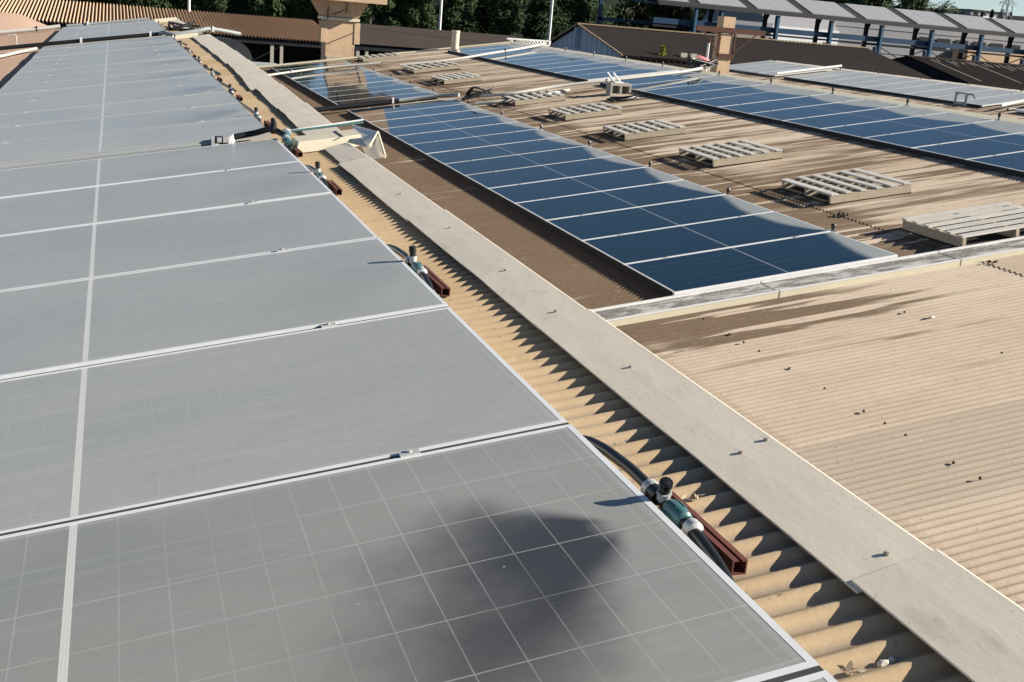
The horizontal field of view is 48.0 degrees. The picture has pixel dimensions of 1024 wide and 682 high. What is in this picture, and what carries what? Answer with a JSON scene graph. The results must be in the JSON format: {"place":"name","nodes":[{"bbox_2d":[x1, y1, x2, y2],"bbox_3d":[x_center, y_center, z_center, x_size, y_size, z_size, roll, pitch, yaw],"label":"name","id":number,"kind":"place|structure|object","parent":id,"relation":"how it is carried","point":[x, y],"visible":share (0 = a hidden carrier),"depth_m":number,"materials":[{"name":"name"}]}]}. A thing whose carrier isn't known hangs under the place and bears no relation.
{"place":"outdoors","nodes":[
{"label":"outdoors","id":0,"kind":"place"},
{"bbox_2d":[0,12,53,29],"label":"building","id":1,"kind":"structure","parent":0,"point":[11,21],"depth_m":34.61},
{"bbox_2d":[214,37,275,65],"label":"covered load","id":2,"kind":"object","parent":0,"point":[241,49],"visible":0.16,"depth_m":44.42,"materials":[{"name":"grey plastic"}]},
{"bbox_2d":[315,20,528,56],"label":"open shed","id":3,"kind":"structure","parent":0,"point":[378,39],"depth_m":67.72,"materials":[{"name":"brown metal"}]},
{"bbox_2d":[547,23,931,78],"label":"gabled shed","id":4,"kind":"structure","parent":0,"point":[628,42],"depth_m":62.44,"materials":[{"name":"brown metal"}]},
{"bbox_2d":[890,0,1023,15],"label":"sky","id":5,"kind":"structure","parent":0,"point":[987,5],"materials":[{"name":"white"}]},
{"bbox_2d":[892,55,1023,87],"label":"dark shed","id":6,"kind":"structure","parent":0,"point":[976,72],"depth_m":68.03,"materials":[{"name":"grey metal"}]},
{"label":"ground","id":7,"kind":"structure","parent":0,"visible":0},
{"bbox_2d":[107,0,192,10],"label":"broadleaf tree","id":8,"kind":"object","parent":7,"relation":"on","point":[169,4],"visible":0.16,"depth_m":78.07,"materials":[{"name":"green plant"}]},
{"bbox_2d":[0,0,320,63],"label":"open shed","id":9,"kind":"structure","parent":7,"relation":"on","point":[277,40],"depth_m":63.38,"materials":[{"name":"brown metal"}]},
{"bbox_2d":[190,0,228,12],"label":"pine tree","id":10,"kind":"object","parent":7,"relation":"on","point":[214,6],"visible":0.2,"depth_m":78.20,"materials":[{"name":"green plant"}]},
{"bbox_2d":[223,0,272,16],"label":"pine tree","id":11,"kind":"object","parent":7,"relation":"on","point":[254,7],"visible":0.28,"depth_m":82.44,"materials":[{"name":"green plant"}]},
{"bbox_2d":[282,0,322,59],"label":"pine tree","id":12,"kind":"object","parent":7,"relation":"on","point":[303,9],"visible":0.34,"depth_m":83.05,"materials":[{"name":"green plant"}]},
{"bbox_2d":[311,0,386,59],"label":"concrete chimney","id":13,"kind":"object","parent":7,"relation":"on","point":[339,35],"visible":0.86,"depth_m":36.38,"materials":[{"name":"beige paint"}]},
{"bbox_2d":[355,0,401,26],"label":"pine tree","id":14,"kind":"object","parent":7,"relation":"on","point":[365,17],"visible":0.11,"depth_m":82.25,"materials":[{"name":"green plant"}]},
{"bbox_2d":[400,0,438,28],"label":"pine tree","id":15,"kind":"object","parent":7,"relation":"on","point":[419,14],"visible":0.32,"depth_m":84.01,"materials":[{"name":"green plant"}]},
{"bbox_2d":[437,0,480,32],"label":"pine tree","id":16,"kind":"object","parent":7,"relation":"on","point":[454,16],"visible":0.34,"depth_m":87.32,"materials":[{"name":"green plant"}]},
{"bbox_2d":[469,0,494,33],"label":"pine tree","id":17,"kind":"object","parent":7,"relation":"on","point":[480,11],"visible":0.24,"depth_m":93.50,"materials":[{"name":"green plant"}]},
{"bbox_2d":[486,0,532,43],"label":"pine tree","id":18,"kind":"object","parent":7,"relation":"on","point":[510,19],"visible":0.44,"depth_m":87.39,"materials":[{"name":"green plant"}]},
{"bbox_2d":[0,17,1023,681],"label":"factory building","id":19,"kind":"structure","parent":7,"relation":"on","point":[840,449],"depth_m":7.07,"materials":[{"name":"beige"}]},
{"bbox_2d":[0,31,158,49],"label":"pipe","id":20,"kind":"object","parent":19,"relation":"on","point":[73,41],"visible":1,"depth_m":20.96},
{"bbox_2d":[0,133,235,169],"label":"pipe","id":21,"kind":"object","parent":19,"relation":"on","point":[150,149],"visible":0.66,"depth_m":7.30,"materials":[{"name":"grey plastic"}]},
{"bbox_2d":[270,68,418,109],"bbox_3d":[-4.577,-6.570,29.201,1.653,0.292,11.560,-1,17,-19],"label":"mounting rail pair","id":22,"kind":"object","parent":19,"relation":"on","point":[308,90],"visible":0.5,"depth_m":27.72,"materials":[{"name":"metal"}]},
{"bbox_2d":[303,76,398,88],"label":"solar module","id":23,"kind":"object","parent":22,"relation":"on","point":[349,82],"visible":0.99,"depth_m":28.27,"materials":[{"name":"glass"}]},
{"bbox_2d":[310,80,406,92],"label":"solar module","id":24,"kind":"object","parent":22,"relation":"on","point":[355,86],"visible":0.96,"depth_m":27.33,"materials":[{"name":"glass"}]},
{"bbox_2d":[317,83,417,96],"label":"solar module","id":25,"kind":"object","parent":22,"relation":"on","point":[365,90],"visible":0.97,"depth_m":26.37,"materials":[{"name":"glass"}]},
{"bbox_2d":[324,87,429,101],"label":"solar module","id":26,"kind":"object","parent":22,"relation":"on","point":[375,94],"visible":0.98,"depth_m":25.41,"materials":[{"name":"glass"}]},
{"bbox_2d":[314,98,398,111],"bbox_3d":[-3.525,-4.715,23.207,2.578,0.490,0.162,-3,17,-25],"label":"pipe","id":27,"kind":"object","parent":19,"relation":"on","point":[352,105],"visible":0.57,"depth_m":23.33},
{"bbox_2d":[402,61,460,73],"bbox_3d":[-2.158,-7.306,30.668,1.269,0.128,1.463,-9,19,-15],"label":"wooden pallet","id":28,"kind":"object","parent":19,"relation":"on","point":[430,67],"visible":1,"depth_m":30.17,"materials":[{"name":"brown wood"}]},
{"bbox_2d":[430,72,480,84],"bbox_3d":[-1.346,-6.283,27.489,0.932,0.128,1.214,-10,19,-17],"label":"wooden pallet","id":29,"kind":"object","parent":19,"relation":"on","point":[457,78],"visible":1,"depth_m":27.10,"materials":[{"name":"brown wood"}]},
{"bbox_2d":[347,111,671,296],"bbox_3d":[-0.194,-2.605,16.605,1.653,0.292,14.740,-1,17,-19],"label":"mounting rail pair","id":30,"kind":"object","parent":19,"relation":"on","point":[653,285],"visible":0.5,"depth_m":12.61,"materials":[{"name":"metal"}]},
{"bbox_2d":[347,98,466,115],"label":"solar module","id":31,"kind":"object","parent":30,"relation":"on","point":[402,107],"visible":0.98,"depth_m":22.88,"materials":[{"name":"glass"}]},
{"bbox_2d":[358,104,480,121],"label":"solar module","id":32,"kind":"object","parent":30,"relation":"on","point":[416,112],"visible":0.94,"depth_m":21.92,"materials":[{"name":"glass"}]},
{"bbox_2d":[369,109,497,128],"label":"solar module","id":33,"kind":"object","parent":30,"relation":"on","point":[417,120],"visible":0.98,"depth_m":20.96,"materials":[{"name":"glass"}]},
{"bbox_2d":[381,115,517,135],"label":"solar module","id":34,"kind":"object","parent":30,"relation":"on","point":[445,125],"visible":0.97,"depth_m":20.00,"materials":[{"name":"glass"}]},
{"bbox_2d":[394,122,537,144],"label":"solar module","id":35,"kind":"object","parent":30,"relation":"on","point":[462,133],"visible":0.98,"depth_m":19.05,"materials":[{"name":"glass"}]},
{"bbox_2d":[409,129,560,153],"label":"solar module","id":36,"kind":"object","parent":30,"relation":"on","point":[477,141],"visible":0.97,"depth_m":18.08,"materials":[{"name":"glass"}]},
{"bbox_2d":[426,137,586,163],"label":"solar module","id":37,"kind":"object","parent":30,"relation":"on","point":[486,152],"visible":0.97,"depth_m":17.12,"materials":[{"name":"glass"}]},
{"bbox_2d":[444,146,614,175],"bbox_3d":[0.235,-2.543,16.202,2.199,0.047,1.064,-10,20,-16],"label":"solar module","id":38,"kind":"object","parent":30,"relation":"on","point":[474,166],"visible":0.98,"depth_m":16.16,"materials":[{"name":"glass"}]},
{"bbox_2d":[465,156,646,188],"bbox_3d":[0.569,-2.242,15.242,2.199,0.045,1.064,-10,20,-16],"label":"solar module","id":39,"kind":"object","parent":30,"relation":"on","point":[525,175],"visible":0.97,"depth_m":15.19,"materials":[{"name":"glass"}]},
{"bbox_2d":[489,167,683,203],"bbox_3d":[0.903,-1.940,14.283,2.199,0.046,1.064,-10,20,-16],"label":"solar module","id":40,"kind":"object","parent":30,"relation":"on","point":[556,188],"visible":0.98,"depth_m":14.23,"materials":[{"name":"glass"}]},
{"bbox_2d":[515,180,725,220],"bbox_3d":[1.236,-1.638,13.323,2.199,0.045,1.064,-10,20,-16],"label":"solar module","id":41,"kind":"object","parent":30,"relation":"on","point":[549,208],"visible":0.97,"depth_m":13.27,"materials":[{"name":"glass"}]},
{"bbox_2d":[546,194,773,240],"bbox_3d":[1.570,-1.335,12.364,2.199,0.046,1.064,-10,20,-16],"label":"solar module","id":42,"kind":"object","parent":30,"relation":"on","point":[582,227],"visible":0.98,"depth_m":12.31,"materials":[{"name":"glass"}]},
{"bbox_2d":[582,211,830,264],"bbox_3d":[1.904,-1.032,11.404,2.199,0.047,1.064,-10,20,-16],"label":"solar module","id":43,"kind":"object","parent":30,"relation":"on","point":[649,245],"visible":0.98,"depth_m":11.35,"materials":[{"name":"glass"}]},
{"bbox_2d":[625,232,897,294],"bbox_3d":[2.238,-0.729,10.445,2.199,0.045,1.064,-10,20,-16],"label":"solar module","id":44,"kind":"object","parent":30,"relation":"on","point":[700,271],"visible":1,"depth_m":10.36,"materials":[{"name":"glass"}]},
{"bbox_2d":[284,142,734,581],"bbox_3d":[-0.526,-0.361,4.582,0.129,0.101,6.073,-1,17,-19],"label":"irrigation hose","id":45,"kind":"object","parent":19,"relation":"on","point":[639,477],"visible":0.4,"depth_m":2.44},
{"bbox_2d":[641,477,703,538],"bbox_3d":[0.315,0.312,2.268,0.049,0.080,0.229,-1,17,-19],"label":"sprinkler","id":46,"kind":"object","parent":45,"relation":"attached to","point":[653,491],"visible":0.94,"depth_m":2.26,"materials":[{"name":"teal plastic"}]},
{"bbox_2d":[448,50,586,81],"bbox_3d":[0.611,-7.476,30.721,1.653,0.292,11.560,-1,17,-19],"label":"mounting rail pair","id":47,"kind":"object","parent":19,"relation":"on","point":[540,71],"visible":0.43,"depth_m":28.99,"materials":[{"name":"metal"}]},
{"bbox_2d":[525,58,621,69],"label":"solar module","id":48,"kind":"object","parent":47,"relation":"on","point":[572,63],"visible":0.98,"depth_m":28.84,"materials":[{"name":"glass"}]},
{"bbox_2d":[540,61,639,72],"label":"solar module","id":49,"kind":"object","parent":47,"relation":"on","point":[586,66],"visible":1,"depth_m":27.88,"materials":[{"name":"glass"}]},
{"bbox_2d":[556,64,658,75],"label":"solar module","id":50,"kind":"object","parent":47,"relation":"on","point":[603,69],"visible":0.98,"depth_m":26.93,"materials":[{"name":"glass"}]},
{"bbox_2d":[572,67,678,80],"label":"solar module","id":51,"kind":"object","parent":47,"relation":"on","point":[622,73],"visible":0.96,"depth_m":25.86,"materials":[{"name":"glass"}]},
{"bbox_2d":[502,90,564,105],"bbox_3d":[0.420,-4.832,22.843,1.035,0.128,0.963,-9,20,-15],"label":"wooden pallet","id":52,"kind":"object","parent":19,"relation":"on","point":[527,99],"visible":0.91,"depth_m":22.52,"materials":[{"name":"brown wood"}]},
{"bbox_2d":[548,102,621,120],"bbox_3d":[1.299,-4.093,20.482,1.065,0.128,0.913,-10,19,-15],"label":"wooden pallet","id":53,"kind":"object","parent":19,"relation":"on","point":[578,112],"visible":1,"depth_m":20.22,"materials":[{"name":"brown wood"}]},
{"bbox_2d":[474,67,702,97],"bbox_3d":[1.780,-5.362,23.867,5.245,0.938,0.650,-2,17,-22],"label":"pipe","id":54,"kind":"object","parent":19,"relation":"on","point":[606,80],"visible":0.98,"depth_m":23.52,"materials":[{"name":"plastic"}]},
{"bbox_2d":[603,119,684,140],"bbox_3d":[2.060,-3.311,18.022,1.006,0.128,0.933,-9,20,-15],"label":"wooden pallet","id":55,"kind":"object","parent":19,"relation":"on","point":[647,129],"visible":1,"depth_m":17.81,"materials":[{"name":"brown wood"}]},
{"bbox_2d":[658,482,747,575],"bbox_3d":[0.363,0.367,2.284,0.031,0.030,0.362,-1,17,-19],"label":"steel channel","id":56,"kind":"object","parent":19,"relation":"on","point":[734,559],"visible":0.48,"depth_m":2.17,"materials":[{"name":"metal"}]},
{"bbox_2d":[678,139,781,167],"bbox_3d":[2.947,-2.548,15.589,1.010,0.127,1.073,-9,19,-15],"label":"wooden pallet","id":57,"kind":"object","parent":19,"relation":"on","point":[729,153],"visible":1,"depth_m":15.42,"materials":[{"name":"brown wood"}]},
{"bbox_2d":[600,83,1023,176],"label":"mounting rail pair","id":58,"kind":"object","parent":19,"relation":"on","point":[934,155],"visible":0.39,"depth_m":16.19,"materials":[{"name":"metal"}]},
{"bbox_2d":[603,72,714,84],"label":"solar module","id":59,"kind":"object","parent":58,"relation":"on","point":[688,75],"visible":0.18,"depth_m":24.41,"materials":[{"name":"glass"}]},
{"bbox_2d":[631,76,739,90],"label":"solar module","id":60,"kind":"object","parent":58,"relation":"on","point":[675,83],"visible":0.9,"depth_m":23.43,"materials":[{"name":"glass"}]},
{"bbox_2d":[643,79,765,95],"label":"solar module","id":61,"kind":"object","parent":58,"relation":"on","point":[701,87],"visible":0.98,"depth_m":22.48,"materials":[{"name":"glass"}]},
{"bbox_2d":[666,84,795,100],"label":"solar module","id":62,"kind":"object","parent":58,"relation":"on","point":[720,93],"visible":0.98,"depth_m":21.53,"materials":[{"name":"glass"}]},
{"bbox_2d":[690,88,828,106],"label":"solar module","id":63,"kind":"object","parent":58,"relation":"on","point":[755,97],"visible":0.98,"depth_m":20.55,"materials":[{"name":"glass"}]},
{"bbox_2d":[718,94,862,113],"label":"solar module","id":64,"kind":"object","parent":58,"relation":"on","point":[789,103],"visible":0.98,"depth_m":19.60,"materials":[{"name":"glass"}]},
{"bbox_2d":[749,99,902,120],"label":"solar module","id":65,"kind":"object","parent":58,"relation":"on","point":[823,109],"visible":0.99,"depth_m":18.64,"materials":[{"name":"glass"}]},
{"bbox_2d":[784,105,945,128],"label":"solar module","id":66,"kind":"object","parent":58,"relation":"on","point":[857,117],"visible":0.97,"depth_m":17.68,"materials":[{"name":"glass"}]},
{"bbox_2d":[822,112,991,137],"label":"solar module","id":67,"kind":"object","parent":58,"relation":"on","point":[900,125],"visible":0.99,"depth_m":16.72,"materials":[{"name":"glass"}]},
{"bbox_2d":[865,120,1023,147],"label":"solar module","id":68,"kind":"object","parent":58,"relation":"on","point":[947,134],"visible":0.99,"depth_m":15.76,"materials":[{"name":"glass"}]},
{"bbox_2d":[912,132,1023,159],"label":"solar module","id":69,"kind":"object","parent":58,"relation":"on","point":[987,146],"visible":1,"depth_m":14.75,"materials":[{"name":"glass"}]},
{"bbox_2d":[967,151,1023,171],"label":"solar module","id":70,"kind":"object","parent":58,"relation":"on","point":[1013,161],"visible":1,"depth_m":13.83,"materials":[{"name":"glass"}]},
{"bbox_2d":[781,168,910,204],"bbox_3d":[3.796,-1.769,13.114,1.031,0.128,1.053,-10,19,-15],"label":"wooden pallet","id":71,"kind":"object","parent":19,"relation":"on","point":[843,186],"visible":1,"depth_m":12.98,"materials":[{"name":"brown wood"}]},
{"bbox_2d":[784,77,980,107],"bbox_3d":[11.240,-7.440,33.796,1.653,0.292,9.450,-1,17,-19],"label":"mounting rail pair","id":72,"kind":"object","parent":19,"relation":"on","point":[905,95],"visible":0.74,"depth_m":33.05,"materials":[{"name":"metal"}]},
{"bbox_2d":[883,83,966,93],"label":"solar module","id":73,"kind":"object","parent":72,"relation":"on","point":[924,88],"visible":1,"depth_m":32.87,"materials":[{"name":"glass"}]},
{"bbox_2d":[906,86,993,97],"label":"solar module","id":74,"kind":"object","parent":72,"relation":"on","point":[945,92],"visible":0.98,"depth_m":31.93,"materials":[{"name":"glass"}]},
{"bbox_2d":[930,89,1022,100],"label":"solar module","id":75,"kind":"object","parent":72,"relation":"on","point":[988,93],"visible":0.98,"depth_m":30.96,"materials":[{"name":"glass"}]},
{"bbox_2d":[960,93,1023,106],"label":"solar module","id":76,"kind":"object","parent":72,"relation":"on","point":[993,100],"visible":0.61,"depth_m":29.93,"materials":[{"name":"glass"}]},
{"bbox_2d":[902,202,1023,246],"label":"wooden pallet","id":77,"kind":"object","parent":19,"relation":"on","point":[960,229],"visible":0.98,"depth_m":10.95,"materials":[{"name":"brown wood"}]},
{"bbox_3d":[-1.666,0.024,3.736,1.653,0.292,7.200,-1,17,-19],"label":"mounting rail pair","id":78,"kind":"object","parent":19,"relation":"on","visible":0},
{"bbox_2d":[0,138,299,197],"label":"solar module","id":79,"kind":"object","parent":78,"relation":"on","point":[22,181],"visible":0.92,"depth_m":6.72,"materials":[{"name":"glass"}]},
{"bbox_2d":[0,161,331,235],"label":"solar module","id":80,"kind":"object","parent":78,"relation":"on","point":[112,202],"visible":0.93,"depth_m":5.77,"materials":[{"name":"glass"}]},
{"bbox_2d":[0,193,377,290],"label":"solar module","id":81,"kind":"object","parent":78,"relation":"on","point":[43,257],"visible":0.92,"depth_m":4.82,"materials":[{"name":"glass"}]},
{"bbox_2d":[0,237,447,379],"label":"solar module","id":82,"kind":"object","parent":78,"relation":"on","point":[71,324],"visible":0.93,"depth_m":3.84,"materials":[{"name":"glass"}]},
{"bbox_2d":[0,306,566,533],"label":"solar module","id":83,"kind":"object","parent":78,"relation":"on","point":[91,440],"visible":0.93,"depth_m":2.88,"materials":[{"name":"glass"}]},
{"bbox_2d":[0,422,818,681],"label":"solar module","id":84,"kind":"object","parent":78,"relation":"on","point":[565,552],"visible":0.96,"depth_m":2.05,"materials":[{"name":"glass"}]},
{"bbox_2d":[761,665,837,681],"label":"solar module","id":85,"kind":"object","parent":78,"relation":"on","point":[818,673],"visible":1,"depth_m":1.71,"materials":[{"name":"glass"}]},
{"bbox_3d":[-5.268,-3.235,14.088,1.653,0.292,14.730,-1,17,-19],"label":"mounting rail pair","id":86,"kind":"object","parent":19,"relation":"on","visible":0},
{"bbox_2d":[3,61,202,86],"bbox_3d":[-4.840,-3.177,13.688,2.199,0.045,1.064,-10,19,-16],"label":"solar module","id":87,"kind":"object","parent":86,"relation":"on","point":[103,73],"visible":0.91,"depth_m":13.62,"materials":[{"name":"glass"}]},
{"bbox_2d":[11,57,195,78],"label":"solar module","id":88,"kind":"object","parent":86,"relation":"on","point":[96,68],"visible":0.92,"depth_m":14.62,"materials":[{"name":"glass"}]},
{"bbox_2d":[17,52,191,72],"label":"solar module","id":89,"kind":"object","parent":86,"relation":"on","point":[105,62],"visible":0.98,"depth_m":15.52,"materials":[{"name":"glass"}]},
{"bbox_2d":[0,67,209,94],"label":"solar module","id":90,"kind":"object","parent":86,"relation":"on","point":[42,86],"visible":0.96,"depth_m":12.65,"materials":[{"name":"glass"}]},
{"bbox_2d":[24,48,186,66],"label":"solar module","id":91,"kind":"object","parent":86,"relation":"on","point":[110,56],"visible":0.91,"depth_m":16.57,"materials":[{"name":"glass"}]},
{"bbox_2d":[29,44,181,61],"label":"solar module","id":92,"kind":"object","parent":86,"relation":"on","point":[105,53],"visible":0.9,"depth_m":17.54,"materials":[{"name":"glass"}]},
{"bbox_2d":[33,41,178,57],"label":"solar module","id":93,"kind":"object","parent":86,"relation":"on","point":[64,52],"visible":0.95,"depth_m":18.38,"materials":[{"name":"glass"}]},
{"bbox_2d":[41,36,171,49],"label":"solar module","id":94,"kind":"object","parent":86,"relation":"on","point":[104,42],"visible":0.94,"depth_m":20.34,"materials":[{"name":"glass"}]},
{"bbox_2d":[38,38,174,52],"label":"solar module","id":95,"kind":"object","parent":86,"relation":"on","point":[107,45],"visible":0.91,"depth_m":19.46,"materials":[{"name":"glass"}]},
{"bbox_2d":[0,74,216,103],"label":"solar module","id":96,"kind":"object","parent":86,"relation":"on","point":[87,90],"visible":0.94,"depth_m":11.78,"materials":[{"name":"glass"}]},
{"bbox_2d":[0,82,226,114],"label":"solar module","id":97,"kind":"object","parent":86,"relation":"on","point":[32,105],"visible":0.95,"depth_m":10.77,"materials":[{"name":"glass"}]},
{"bbox_2d":[0,91,238,127],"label":"solar module","id":98,"kind":"object","parent":86,"relation":"on","point":[24,118],"visible":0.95,"depth_m":9.82,"materials":[{"name":"glass"}]},
{"bbox_2d":[0,103,251,143],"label":"solar module","id":99,"kind":"object","parent":86,"relation":"on","point":[18,133],"visible":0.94,"depth_m":8.91,"materials":[{"name":"glass"}]},
{"bbox_2d":[0,116,270,163],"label":"solar module","id":100,"kind":"object","parent":86,"relation":"on","point":[200,130],"visible":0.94,"depth_m":7.92,"materials":[{"name":"glass"}]},
{"bbox_2d":[521,0,564,43],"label":"pine tree","id":101,"kind":"object","parent":7,"relation":"on","point":[537,28],"visible":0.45,"depth_m":89.41,"materials":[{"name":"green plant"}]},
{"bbox_2d":[560,0,617,27],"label":"pine tree","id":102,"kind":"object","parent":7,"relation":"on","point":[585,11],"visible":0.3,"depth_m":95.95,"materials":[{"name":"green plant"}]},
{"bbox_2d":[609,0,652,28],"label":"broadleaf tree","id":103,"kind":"object","parent":7,"relation":"on","point":[633,10],"visible":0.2,"depth_m":102.11,"materials":[{"name":"green plant"}]},
{"bbox_2d":[645,0,683,31],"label":"pine tree","id":104,"kind":"object","parent":7,"relation":"on","point":[662,11],"visible":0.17,"depth_m":89.61,"materials":[{"name":"green plant"}]},
{"bbox_2d":[696,16,765,73],"bbox_3d":[6.495,-6.775,36.794,2.420,6.960,0.510,-1,17,-19],"label":"concrete post","id":105,"kind":"object","parent":7,"relation":"on","point":[722,48],"visible":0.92,"depth_m":35.87,"materials":[{"name":"concrete"}]},
{"bbox_2d":[701,10,838,45],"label":"white hall","id":106,"kind":"structure","parent":7,"relation":"on","point":[797,23],"depth_m":108.16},
{"bbox_2d":[596,0,1023,64],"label":"solar canopy","id":107,"kind":"object","parent":7,"relation":"on","point":[916,20],"visible":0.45,"depth_m":91.11,"materials":[{"name":"metal"}]},
{"bbox_2d":[834,21,1023,63],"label":"warehouse","id":108,"kind":"structure","parent":7,"relation":"on","point":[854,28],"depth_m":115.18,"materials":[{"name":"beige concrete"}]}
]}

